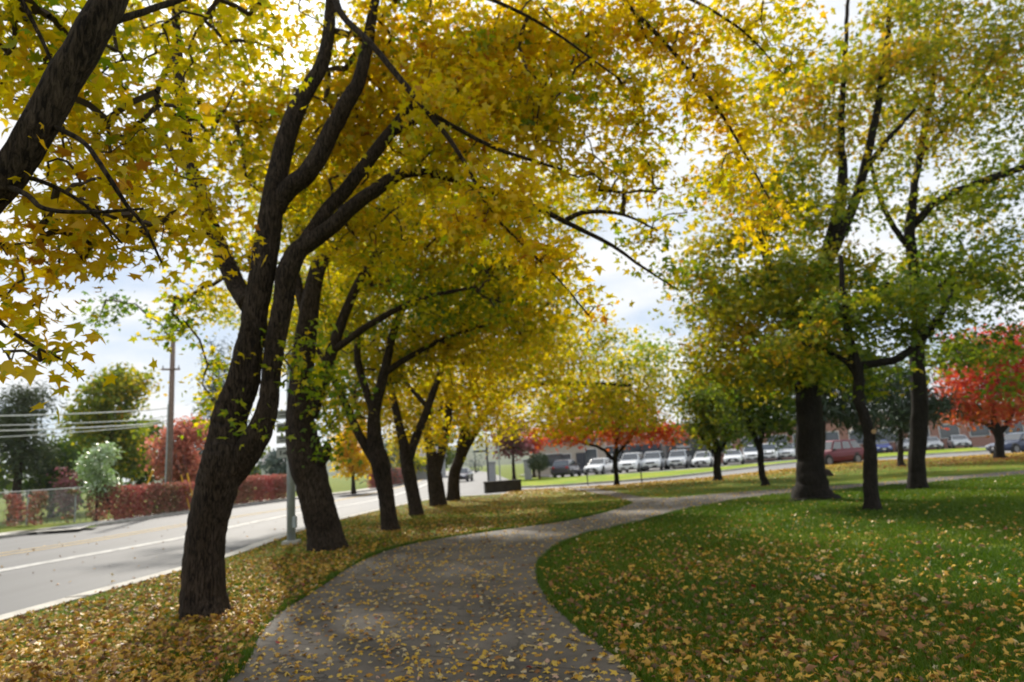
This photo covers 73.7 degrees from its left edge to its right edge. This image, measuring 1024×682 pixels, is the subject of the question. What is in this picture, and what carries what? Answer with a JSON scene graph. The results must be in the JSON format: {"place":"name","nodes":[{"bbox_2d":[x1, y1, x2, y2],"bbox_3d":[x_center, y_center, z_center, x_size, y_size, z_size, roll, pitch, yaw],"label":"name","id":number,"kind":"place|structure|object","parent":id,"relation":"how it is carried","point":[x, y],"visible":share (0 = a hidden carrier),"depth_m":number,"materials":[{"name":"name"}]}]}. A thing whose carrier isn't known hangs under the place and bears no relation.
{"place":"outdoors","nodes":[
{"label":"outdoors","id":0,"kind":"place"},
{"bbox_2d":[0,476,368,532],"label":"yard","id":1,"kind":"structure","parent":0,"point":[340,485],"depth_m":46.42,"materials":[{"name":"green plant"}]},
{"bbox_2d":[0,416,41,498],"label":"broadleaf tree","id":2,"kind":"object","parent":1,"relation":"on","point":[4,485],"visible":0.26,"depth_m":69.86,"materials":[{"name":"green plant"}]},
{"bbox_2d":[0,378,76,522],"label":"pine tree","id":3,"kind":"object","parent":1,"relation":"on","point":[21,458],"visible":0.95,"depth_m":39.58,"materials":[{"name":"green plant"}]},
{"bbox_2d":[7,431,89,518],"bbox_3d":[-28.445,8.487,42.541,5.008,5.846,4.672,-4,-10,0],"label":"evergreen bush","id":4,"kind":"object","parent":1,"relation":"on","point":[33,483],"visible":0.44,"depth_m":41.95,"materials":[{"name":"green plant"}]},
{"bbox_2d":[0,485,110,525],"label":"chain link fence","id":5,"kind":"object","parent":1,"relation":"on","point":[75,500],"visible":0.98,"depth_m":33.68,"materials":[{"name":"metal"}]},
{"bbox_2d":[0,485,110,526],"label":"creeper","id":6,"kind":"object","parent":5,"relation":"attached to","point":[16,507],"visible":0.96,"depth_m":33.67,"materials":[{"name":"red plant"}]},
{"bbox_2d":[46,465,88,518],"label":"maple sapling","id":7,"kind":"object","parent":1,"relation":"on","point":[64,479],"visible":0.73,"depth_m":39.16,"materials":[{"name":"green plant"}]},
{"bbox_2d":[33,431,126,492],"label":"broadleaf tree","id":8,"kind":"object","parent":1,"relation":"on","point":[66,438],"visible":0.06,"depth_m":87.38,"materials":[{"name":"green plant"}]},
{"bbox_2d":[70,441,125,520],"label":"poplar sapling","id":9,"kind":"object","parent":1,"relation":"on","point":[98,474],"visible":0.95,"depth_m":33.42,"materials":[{"name":"green plant"}]},
{"bbox_2d":[47,362,168,509],"bbox_3d":[-30.786,7.215,51.949,8.057,11.455,7.564,5,-13,-40],"label":"broadleaf tree","id":10,"kind":"object","parent":1,"relation":"on","point":[126,389],"visible":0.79,"depth_m":51.01,"materials":[{"name":"green plant"}]},
{"bbox_2d":[120,415,164,491],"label":"broadleaf tree","id":11,"kind":"object","parent":1,"relation":"on","point":[146,477],"visible":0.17,"depth_m":59.07,"materials":[{"name":"green plant"}]},
{"bbox_2d":[161,342,179,510],"bbox_3d":[-20.098,4.746,40.113,1.000,10.300,0.410,0,-11,-19],"label":"utility pole","id":12,"kind":"object","parent":1,"relation":"on","point":[169,444],"visible":0.8,"depth_m":40.03,"materials":[{"name":"brown wood"}]},
{"bbox_2d":[0,423,165,437],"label":"overhead cable","id":13,"kind":"object","parent":12,"relation":"attached to","point":[82,431],"visible":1,"depth_m":37.66,"materials":[{"name":"metal"}]},
{"bbox_2d":[0,420,166,430],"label":"overhead cable","id":14,"kind":"object","parent":12,"relation":"attached to","point":[83,427],"visible":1,"depth_m":37.66,"materials":[{"name":"metal"}]},
{"bbox_2d":[0,408,166,416],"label":"overhead cable","id":15,"kind":"object","parent":12,"relation":"attached to","point":[83,413],"visible":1,"depth_m":37.84,"materials":[{"name":"metal"}]},
{"bbox_2d":[0,416,166,425],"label":"overhead cable","id":16,"kind":"object","parent":12,"relation":"attached to","point":[82,422],"visible":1,"depth_m":37.79,"materials":[{"name":"metal"}]},
{"bbox_2d":[137,413,207,506],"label":"ornamental tree","id":17,"kind":"object","parent":1,"relation":"on","point":[184,446],"visible":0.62,"depth_m":45.73,"materials":[{"name":"red plant"}]},
{"bbox_2d":[184,334,258,473],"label":"tree","id":18,"kind":"object","parent":1,"relation":"on","point":[213,388],"visible":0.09,"depth_m":66.25,"materials":[{"name":"green plant"}]},
{"bbox_2d":[249,445,270,479],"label":"broadleaf tree","id":19,"kind":"object","parent":1,"relation":"on","point":[258,467],"visible":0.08,"depth_m":93.73,"materials":[{"name":"green plant"}]},
{"bbox_2d":[257,449,286,482],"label":"broadleaf tree","id":20,"kind":"object","parent":1,"relation":"on","point":[274,463],"visible":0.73,"depth_m":72.42,"materials":[{"name":"green plant"}]},
{"bbox_2d":[257,451,295,490],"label":"white house","id":21,"kind":"structure","parent":1,"relation":"on","point":[263,472],"depth_m":76.95,"materials":[{"name":"grey"}]},
{"bbox_2d":[355,433,420,484],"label":"spruce tree","id":22,"kind":"object","parent":1,"relation":"on","point":[390,459],"visible":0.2,"depth_m":74.34,"materials":[{"name":"green plant"}]},
{"bbox_2d":[0,484,394,534],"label":"pavement","id":23,"kind":"structure","parent":0,"point":[80,525],"depth_m":30.70,"materials":[{"name":"concrete"}]},
{"bbox_2d":[100,480,194,519],"bbox_3d":[-19.049,8.437,36.491,1.602,1.837,7.027,-5,-10,6],"label":"red hedge","id":24,"kind":"object","parent":23,"relation":"on","point":[157,494],"visible":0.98,"depth_m":35.66,"materials":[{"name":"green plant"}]},
{"bbox_2d":[194,473,286,504],"bbox_3d":[-17.446,9.835,45.278,1.760,1.998,10.494,-5,-10,9],"label":"red hedge","id":25,"kind":"object","parent":23,"relation":"on","point":[263,484],"visible":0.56,"depth_m":46.59,"materials":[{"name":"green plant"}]},
{"bbox_2d":[363,467,403,487],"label":"red hedge","id":26,"kind":"object","parent":23,"relation":"on","point":[371,483],"visible":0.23,"depth_m":72.90,"materials":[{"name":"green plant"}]},
{"bbox_2d":[385,431,426,472],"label":"broadleaf tree","id":27,"kind":"object","parent":23,"relation":"on","point":[418,460],"visible":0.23,"depth_m":107.93,"materials":[{"name":"yellow plant"}]},
{"bbox_2d":[0,470,508,614],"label":"road","id":28,"kind":"structure","parent":0,"point":[23,588],"depth_m":19.13,"materials":[{"name":"grey asphalt"}]},
{"bbox_2d":[0,480,420,555],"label":"line","id":29,"kind":"object","parent":28,"relation":"on","point":[147,531],"visible":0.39,"depth_m":23.22,"materials":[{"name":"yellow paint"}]},
{"bbox_2d":[3,479,421,552],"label":"line","id":30,"kind":"object","parent":28,"relation":"on","point":[160,527],"visible":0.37,"depth_m":24.84,"materials":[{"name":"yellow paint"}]},
{"bbox_2d":[0,483,426,571],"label":"edge line","id":31,"kind":"object","parent":28,"relation":"on","point":[55,560],"visible":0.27,"depth_m":18.83,"materials":[{"name":"white paint"}]},
{"bbox_2d":[420,428,466,468],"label":"broadleaf tree","id":32,"kind":"object","parent":28,"relation":"on","point":[449,458],"visible":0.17,"depth_m":127.46,"materials":[{"name":"green plant"}]},
{"bbox_2d":[460,467,472,481],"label":"moving car","id":33,"kind":"object","parent":28,"relation":"on","point":[466,473],"visible":0.59,"depth_m":71.85,"materials":[{"name":"paint"}]},
{"bbox_2d":[474,440,488,480],"bbox_3d":[-1.935,7.807,43.316,0.880,3.299,0.142,-4,-10,0],"label":"street sign","id":34,"kind":"object","parent":28,"relation":"on","point":[486,451],"visible":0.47,"depth_m":43.34,"materials":[{"name":"metal"}]},
{"bbox_2d":[488,461,495,480],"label":"gate pillar","id":35,"kind":"structure","parent":28,"relation":"on","point":[492,473],"depth_m":58.66,"materials":[{"name":"grey concrete"}]},
{"bbox_2d":[485,417,540,479],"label":"maple tree","id":36,"kind":"object","parent":28,"relation":"on","point":[519,448],"visible":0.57,"depth_m":60.72,"materials":[{"name":"red plant"}]},
{"bbox_2d":[1,463,548,498],"bbox_3d":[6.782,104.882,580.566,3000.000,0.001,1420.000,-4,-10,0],"label":"ground","id":37,"kind":"structure","parent":0,"point":[506,471],"depth_m":187.28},
{"bbox_2d":[0,483,402,538],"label":"kerb","id":38,"kind":"structure","parent":37,"relation":"on","point":[40,532],"depth_m":32.52,"materials":[{"name":"concrete"}]},
{"bbox_2d":[327,420,371,493],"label":"maple tree","id":39,"kind":"object","parent":37,"relation":"on","point":[352,468],"visible":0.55,"depth_m":54.78,"materials":[{"name":"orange plant"}]},
{"bbox_2d":[414,447,446,478],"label":"grey house","id":40,"kind":"structure","parent":37,"relation":"on","point":[423,475],"depth_m":110.35,"materials":[{"name":"stone"}]},
{"bbox_2d":[465,449,496,472],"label":"spruce tree","id":41,"kind":"object","parent":37,"relation":"on","point":[475,465],"visible":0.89,"depth_m":147.98,"materials":[{"name":"green plant"}]},
{"bbox_2d":[0,452,1018,621],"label":"kerb","id":42,"kind":"structure","parent":37,"relation":"on","point":[7,616],"depth_m":10.81,"materials":[{"name":"concrete"}]},
{"bbox_2d":[0,452,1023,681],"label":"fallen leaves","id":43,"kind":"object","parent":37,"relation":"on","point":[82,646],"visible":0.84,"depth_m":6.83,"materials":[{"name":"yellow plant"}]},
{"bbox_2d":[535,435,605,476],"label":"beige house","id":44,"kind":"structure","parent":37,"relation":"on","point":[582,457],"depth_m":72.88,"materials":[{"name":"paint"}]},
{"bbox_2d":[545,453,561,467],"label":"window","id":45,"kind":"structure","parent":44,"relation":"in","point":[553,456],"depth_m":72.82,"materials":[{"name":"grey glass"}]},
{"bbox_2d":[561,453,571,459],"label":"window","id":46,"kind":"structure","parent":44,"relation":"in","point":[564,456],"depth_m":72.82,"materials":[{"name":"grey glass"}]},
{"bbox_2d":[576,452,585,472],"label":"door","id":47,"kind":"structure","parent":44,"relation":"in","point":[580,457],"depth_m":72.75,"materials":[{"name":"paint"}]},
{"bbox_2d":[584,448,597,464],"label":"window","id":48,"kind":"structure","parent":44,"relation":"in","point":[591,453],"depth_m":72.82,"materials":[{"name":"grey glass"}]},
{"bbox_2d":[595,404,1023,462],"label":"brick building","id":49,"kind":"structure","parent":37,"relation":"on","point":[978,437],"depth_m":78.78,"materials":[{"name":"red brick"}]},
{"bbox_2d":[605,445,621,457],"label":"window","id":50,"kind":"structure","parent":49,"relation":"in","point":[611,451],"depth_m":78.82,"materials":[{"name":"grey glass"}]},
{"bbox_2d":[621,444,640,455],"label":"window","id":51,"kind":"structure","parent":49,"relation":"in","point":[637,447],"depth_m":78.78,"materials":[{"name":"grey glass"}]},
{"bbox_2d":[640,444,659,454],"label":"door","id":52,"kind":"structure","parent":49,"relation":"in","point":[645,448],"depth_m":78.80,"materials":[{"name":"paint"}]},
{"bbox_2d":[741,436,758,451],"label":"window","id":53,"kind":"structure","parent":49,"relation":"in","point":[745,441],"depth_m":78.78,"materials":[{"name":"grey glass"}]},
{"bbox_2d":[767,434,787,447],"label":"window","id":54,"kind":"structure","parent":49,"relation":"in","point":[784,440],"depth_m":78.78,"materials":[{"name":"grey glass"}]},
{"bbox_2d":[826,431,839,440],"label":"window","id":55,"kind":"structure","parent":49,"relation":"in","point":[830,436],"depth_m":78.80,"materials":[{"name":"grey glass"}]},
{"bbox_2d":[848,430,863,443],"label":"window","id":56,"kind":"structure","parent":49,"relation":"in","point":[852,437],"depth_m":78.72,"materials":[{"name":"grey glass"}]},
{"bbox_2d":[878,429,897,441],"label":"window","id":57,"kind":"structure","parent":49,"relation":"in","point":[889,440],"depth_m":78.70,"materials":[{"name":"grey glass"}]},
{"bbox_2d":[938,423,959,438],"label":"window","id":58,"kind":"structure","parent":49,"relation":"in","point":[954,430],"depth_m":78.74,"materials":[{"name":"grey glass"}]},
{"bbox_2d":[968,423,990,436],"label":"window","id":59,"kind":"structure","parent":49,"relation":"in","point":[985,431],"depth_m":78.70,"materials":[{"name":"grey glass"}]},
{"bbox_2d":[1002,419,1023,434],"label":"window","id":60,"kind":"structure","parent":49,"relation":"in","point":[1019,425],"depth_m":78.71,"materials":[{"name":"glass"}]},
{"bbox_2d":[0,489,628,681],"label":"verge","id":61,"kind":"structure","parent":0,"point":[534,502],"depth_m":12.36,"materials":[{"name":"green plant"}]},
{"bbox_2d":[0,0,313,425],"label":"maple tree","id":62,"kind":"object","parent":61,"relation":"on","point":[65,74],"visible":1,"depth_m":4.68,"materials":[{"name":"yellow plant"}]},
{"bbox_2d":[276,351,300,544],"bbox_3d":[-5.247,2.462,15.997,0.475,4.480,0.360,-3,-10,-6],"label":"sign post","id":63,"kind":"object","parent":61,"relation":"on","point":[291,516],"visible":0.62,"depth_m":15.76,"materials":[{"name":"metal"}]},
{"bbox_2d":[178,242,594,515],"bbox_3d":[-5.815,1.396,25.801,18.587,10.658,8.068,-10,-12,30],"label":"maple tree","id":64,"kind":"object","parent":61,"relation":"on","point":[407,450],"visible":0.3,"depth_m":23.91,"materials":[{"name":"yellow plant"}]},
{"bbox_2d":[216,147,613,551],"bbox_3d":[-3.292,-0.086,16.369,7.436,9.934,11.371,6,-14,-44],"label":"maple tree","id":65,"kind":"object","parent":61,"relation":"on","point":[309,455],"visible":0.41,"depth_m":14.85,"materials":[{"name":"yellow plant"}]},
{"bbox_2d":[280,189,623,530],"bbox_3d":[-2.093,0.196,19.035,6.897,10.143,9.062,5,-13,-41],"label":"maple tree","id":66,"kind":"object","parent":61,"relation":"on","point":[419,347],"visible":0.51,"depth_m":18.58,"materials":[{"name":"yellow plant"}]},
{"bbox_2d":[72,0,846,619],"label":"maple tree","id":67,"kind":"object","parent":61,"relation":"on","point":[494,90],"visible":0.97,"depth_m":9.26,"materials":[{"name":"yellow plant"}]},
{"bbox_2d":[281,304,646,505],"bbox_3d":[-2.611,2.605,29.525,17.076,9.207,7.090,-5,-10,9],"label":"maple tree","id":68,"kind":"object","parent":61,"relation":"on","point":[435,483],"visible":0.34,"depth_m":28.18,"materials":[{"name":"yellow plant"}]},
{"bbox_2d":[483,479,521,492],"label":"stone block","id":69,"kind":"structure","parent":61,"relation":"on","point":[499,486],"depth_m":36.20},
{"bbox_2d":[446,324,694,500],"bbox_3d":[2.780,3.455,32.451,12.199,7.860,7.272,-4,-10,0],"label":"maple tree","id":70,"kind":"object","parent":61,"relation":"on","point":[571,411],"visible":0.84,"depth_m":31.28,"materials":[{"name":"yellow plant"}]},
{"bbox_2d":[3,420,699,495],"bbox_3d":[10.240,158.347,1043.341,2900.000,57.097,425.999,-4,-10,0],"label":"hills","id":71,"kind":"structure","parent":0,"point":[505,461],"depth_m":883.74,"materials":[{"name":"plant"}]},
{"bbox_2d":[0,0,1023,481],"label":"sky","id":72,"kind":"structure","parent":0,"point":[118,349],"materials":[{"name":"white"}]},
{"bbox_2d":[0,454,1023,681],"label":"park lawn","id":73,"kind":"structure","parent":0,"point":[851,477],"depth_m":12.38,"materials":[{"name":"green plant"}]},
{"bbox_2d":[526,377,698,485],"bbox_3d":[5.207,4.923,36.033,9.008,5.894,5.184,-4,-10,0],"label":"young tree","id":74,"kind":"object","parent":73,"relation":"on","point":[617,440],"visible":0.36,"depth_m":35.54,"materials":[{"name":"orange plant"}]},
{"bbox_2d":[656,364,756,480],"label":"young tree","id":75,"kind":"object","parent":73,"relation":"on","point":[707,431],"visible":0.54,"depth_m":33.85,"materials":[{"name":"green plant"}]},
{"bbox_2d":[691,362,795,485],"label":"young tree","id":76,"kind":"object","parent":73,"relation":"on","point":[758,417],"visible":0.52,"depth_m":26.69,"materials":[{"name":"green plant"}]},
{"bbox_2d":[648,0,960,500],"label":"shade tree","id":77,"kind":"object","parent":73,"relation":"on","point":[788,282],"visible":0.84,"depth_m":19.53,"materials":[{"name":"green plant"}]},
{"bbox_2d":[781,342,910,475],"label":"conifer tree","id":78,"kind":"object","parent":73,"relation":"on","point":[835,411],"visible":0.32,"depth_m":31.26,"materials":[{"name":"green plant"}]},
{"bbox_2d":[734,255,1017,510],"bbox_3d":[8.144,0.934,15.105,6.061,5.983,3.140,-4,-10,0],"label":"young tree","id":79,"kind":"object","parent":73,"relation":"on","point":[817,335],"visible":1,"depth_m":15.12,"materials":[{"name":"green plant"}]},
{"bbox_2d":[859,360,982,465],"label":"conifer tree","id":80,"kind":"object","parent":73,"relation":"on","point":[902,412],"visible":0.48,"depth_m":36.56,"materials":[{"name":"green plant"}]},
{"bbox_2d":[849,0,1023,488],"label":"shade tree","id":81,"kind":"object","parent":73,"relation":"on","point":[970,196],"visible":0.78,"depth_m":21.07,"materials":[{"name":"green plant"}]},
{"bbox_2d":[926,312,1023,457],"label":"maple tree","id":82,"kind":"object","parent":73,"relation":"on","point":[976,414],"visible":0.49,"depth_m":38.73,"materials":[{"name":"red plant"}]},
{"bbox_2d":[227,470,1023,681],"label":"path","id":83,"kind":"structure","parent":0,"point":[511,640],"depth_m":7.04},
{"bbox_2d":[519,448,985,485],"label":"grass strip","id":84,"kind":"object","parent":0,"point":[558,480],"depth_m":53.16,"materials":[{"name":"green plant"}]},
{"bbox_2d":[522,459,531,479],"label":"gate pillar","id":85,"kind":"structure","parent":84,"relation":"on","point":[527,474],"depth_m":58.63,"materials":[{"name":"grey concrete"}]},
{"bbox_2d":[520,427,554,477],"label":"maple tree","id":86,"kind":"object","parent":84,"relation":"on","point":[541,449],"visible":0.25,"depth_m":64.75,"materials":[{"name":"red plant"}]},
{"bbox_2d":[527,452,549,478],"bbox_3d":[2.219,10.417,57.062,2.054,2.263,2.027,-4,-10,0],"label":"topiary bush","id":87,"kind":"object","parent":84,"relation":"on","point":[542,462],"visible":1,"depth_m":56.70,"materials":[{"name":"green plant"}]},
{"bbox_2d":[522,446,985,476],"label":"parking lot","id":88,"kind":"structure","parent":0,"point":[680,467],"depth_m":67.36,"materials":[{"name":"grey asphalt"}]},
{"bbox_2d":[551,459,580,477],"bbox_3d":[4.853,11.291,60.519,2.080,1.556,4.280,-7,-11,20],"label":"parked car","id":89,"kind":"object","parent":88,"relation":"on","point":[570,467],"visible":0.99,"depth_m":58.86,"materials":[{"name":"paint"}]},
{"bbox_2d":[583,458,613,474],"bbox_3d":[8.070,11.578,63.092,2.120,1.486,4.780,-8,-11,25],"label":"parked car","id":90,"kind":"object","parent":88,"relation":"on","point":[597,465],"visible":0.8,"depth_m":62.19,"materials":[{"name":"white paint"}]},
{"bbox_2d":[618,452,646,472],"bbox_3d":[11.095,11.230,63.097,2.220,1.786,4.880,-7,-11,20],"label":"parked car","id":91,"kind":"object","parent":88,"relation":"on","point":[629,461],"visible":0.77,"depth_m":61.62,"materials":[{"name":"white paint"}]},
{"bbox_2d":[641,451,666,470],"bbox_3d":[13.308,11.262,64.076,2.220,1.786,4.880,-7,-11,19],"label":"parked car","id":92,"kind":"object","parent":88,"relation":"on","point":[654,459],"visible":0.88,"depth_m":62.75,"materials":[{"name":"silver metal"}]},
{"bbox_2d":[666,449,692,468],"bbox_3d":[16.117,11.382,65.769,2.220,1.786,4.880,-8,-11,21],"label":"parked car","id":93,"kind":"object","parent":88,"relation":"on","point":[680,458],"visible":0.9,"depth_m":64.41,"materials":[{"name":"silver metal"}]},
{"bbox_2d":[661,438,707,465],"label":"storage container","id":94,"kind":"object","parent":88,"relation":"on","point":[666,450],"visible":0.2,"depth_m":68.99,"materials":[{"name":"paint"}]},
{"bbox_2d":[691,451,713,467],"bbox_3d":[18.128,11.157,64.381,2.120,1.486,4.780,-8,-11,23],"label":"parked car","id":95,"kind":"object","parent":88,"relation":"on","point":[699,459],"visible":0.76,"depth_m":62.98,"materials":[{"name":"white paint"}]},
{"bbox_2d":[721,449,744,464],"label":"parked car","id":96,"kind":"object","parent":88,"relation":"on","point":[735,455],"visible":0.95,"depth_m":65.31,"materials":[{"name":"white paint"}]},
{"bbox_2d":[741,445,756,461],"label":"parked car","id":97,"kind":"object","parent":88,"relation":"on","point":[750,453],"visible":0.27,"depth_m":68.97,"materials":[{"name":"white paint"}]},
{"bbox_2d":[762,443,780,459],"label":"parked car","id":98,"kind":"object","parent":88,"relation":"on","point":[770,448],"visible":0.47,"depth_m":71.31,"materials":[{"name":"white paint"}]},
{"bbox_2d":[778,443,795,459],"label":"parked car","id":99,"kind":"object","parent":88,"relation":"on","point":[787,452],"visible":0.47,"depth_m":71.99,"materials":[{"name":"silver metal"}]},
{"bbox_2d":[876,440,892,452],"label":"parked car","id":100,"kind":"object","parent":88,"relation":"on","point":[884,445],"visible":0.59,"depth_m":73.66,"materials":[{"name":"blue paint"}]},
{"bbox_2d":[895,438,908,451],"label":"parked car","id":101,"kind":"object","parent":88,"relation":"on","point":[906,444],"visible":0.35,"depth_m":75.10,"materials":[{"name":"silver metal"}]},
{"bbox_2d":[926,436,943,449],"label":"parked car","id":102,"kind":"object","parent":88,"relation":"on","point":[934,442],"visible":0.59,"depth_m":74.26,"materials":[{"name":"silver metal"}]},
{"bbox_2d":[947,434,972,448],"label":"parked car","id":103,"kind":"object","parent":88,"relation":"on","point":[953,441],"visible":0.99,"depth_m":74.42,"materials":[{"name":"silver metal"}]},
{"bbox_2d":[522,451,1011,488],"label":"side street","id":104,"kind":"structure","parent":0,"point":[783,466],"depth_m":48.94,"materials":[{"name":"grey asphalt"}]},
{"bbox_2d":[521,450,986,487],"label":"side kerb","id":105,"kind":"structure","parent":104,"relation":"on","point":[599,482],"depth_m":45.01,"materials":[{"name":"concrete"}]},
{"bbox_2d":[824,440,863,464],"bbox_3d":[22.249,7.836,47.610,4.880,1.786,2.220,2,-11,-28],"label":"moving car","id":106,"kind":"object","parent":104,"relation":"on","point":[838,451],"visible":0.47,"depth_m":47.02,"materials":[{"name":"red paint"}]},
{"bbox_2d":[986,432,1023,453],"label":"moving car","id":107,"kind":"object","parent":104,"relation":"on","point":[1014,442],"visible":0.68,"depth_m":48.28,"materials":[{"name":"blue paint"}]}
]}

